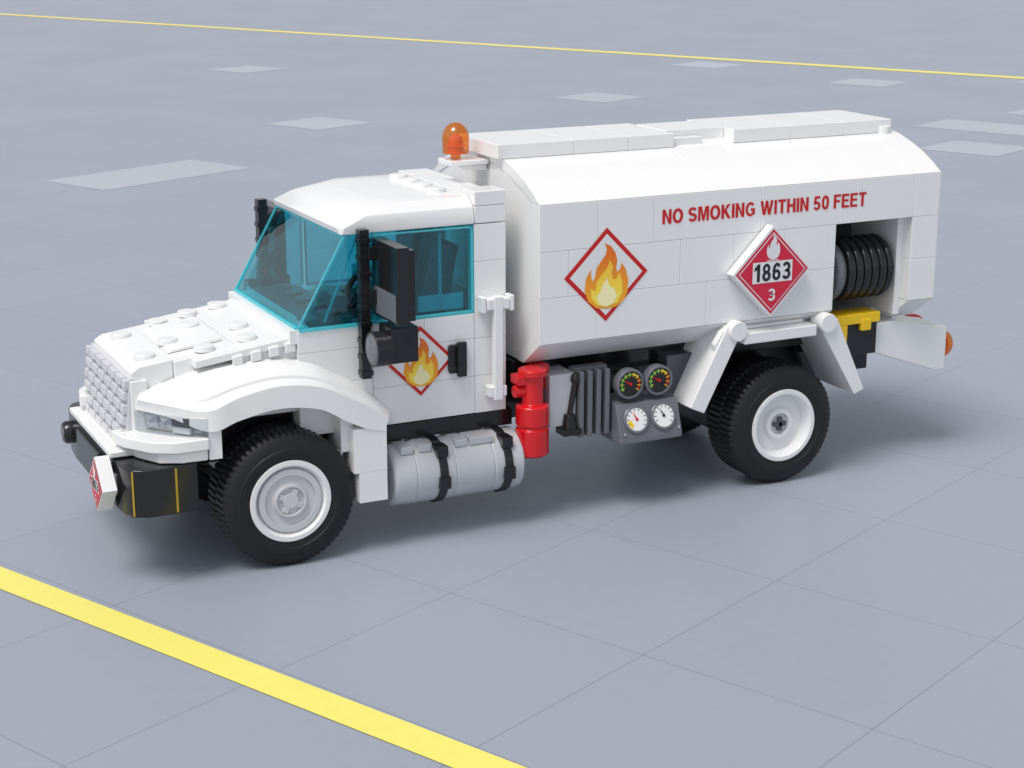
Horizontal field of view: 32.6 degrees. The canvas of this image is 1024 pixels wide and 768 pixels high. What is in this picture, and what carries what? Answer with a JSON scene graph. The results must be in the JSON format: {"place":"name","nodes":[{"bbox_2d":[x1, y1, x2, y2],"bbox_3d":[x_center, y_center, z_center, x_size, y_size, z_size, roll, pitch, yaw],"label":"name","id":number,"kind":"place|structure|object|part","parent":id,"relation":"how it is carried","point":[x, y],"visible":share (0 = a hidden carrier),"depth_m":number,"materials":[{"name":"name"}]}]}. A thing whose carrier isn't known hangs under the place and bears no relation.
{"place":"outdoors","nodes":[
{"label":"outdoors","id":0,"kind":"place"},
{"bbox_2d":[46,160,248,189],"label":"pavement","id":1,"kind":"structure","parent":0,"point":[123,178],"depth_m":37.71,"materials":[{"name":"grey concrete"}]},
{"bbox_2d":[207,65,285,72],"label":"pavement","id":2,"kind":"structure","parent":0,"point":[246,69],"depth_m":60.92,"materials":[{"name":"grey concrete"}]},
{"bbox_2d":[267,117,372,129],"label":"pavement","id":3,"kind":"structure","parent":0,"point":[318,123],"depth_m":46.27,"materials":[{"name":"grey concrete"}]},
{"bbox_2d":[0,0,1023,767],"bbox_3d":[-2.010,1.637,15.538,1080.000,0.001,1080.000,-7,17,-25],"label":"ground","id":4,"kind":"structure","parent":0,"point":[850,594],"depth_m":17.43,"materials":[{"name":"grey concrete"}]},
{"bbox_2d":[0,566,526,767],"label":"road marking","id":5,"kind":"object","parent":4,"relation":"on","point":[445,750],"visible":1,"depth_m":13.32,"materials":[{"name":"yellow paint"}]},
{"bbox_2d":[61,110,952,564],"bbox_3d":[0.210,-0.793,17.385,9.214,3.696,3.000,-7,17,-25],"label":"fuel truck","id":6,"kind":"object","parent":4,"relation":"on","point":[741,288],"visible":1,"depth_m":16.37,"materials":[{"name":"white plastic"}]},
{"bbox_3d":[-1.579,-0.949,17.431,1.009,1.775,0.233,-7,17,-25],"label":"door","id":7,"kind":"part","parent":6,"relation":"part of","materials":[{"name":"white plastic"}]},
{"bbox_3d":[-0.813,-0.533,15.931,1.009,1.775,0.233,-7,17,-25],"label":"door","id":8,"kind":"part","parent":6,"relation":"part of","materials":[{"name":"white plastic"}]},
{"bbox_2d":[0,13,1023,78],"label":"road marking","id":9,"kind":"object","parent":4,"relation":"on","point":[548,48],"visible":1,"depth_m":68.96,"materials":[{"name":"yellow paint"}]},
{"bbox_2d":[555,92,641,102],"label":"pavement","id":10,"kind":"structure","parent":0,"point":[599,97],"depth_m":52.33,"materials":[{"name":"grey concrete"}]},
{"bbox_2d":[672,61,744,67],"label":"pavement","id":11,"kind":"structure","parent":0,"point":[701,64],"depth_m":62.76,"materials":[{"name":"grey concrete"}]},
{"bbox_2d":[829,78,908,86],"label":"pavement","id":12,"kind":"structure","parent":0,"point":[869,82],"depth_m":56.61,"materials":[{"name":"grey concrete"}]},
{"bbox_2d":[916,119,1023,135],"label":"pavement","id":13,"kind":"structure","parent":0,"point":[986,127],"depth_m":45.66,"materials":[{"name":"grey concrete"}]},
{"bbox_2d":[920,140,1023,156],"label":"pavement","id":14,"kind":"structure","parent":0,"point":[975,148],"depth_m":41.64,"materials":[{"name":"grey concrete"}]},
{"bbox_2d":[1006,109,1023,114],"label":"pavement","id":15,"kind":"structure","parent":0,"point":[1019,112],"depth_m":48.66,"materials":[{"name":"grey concrete"}]}
]}

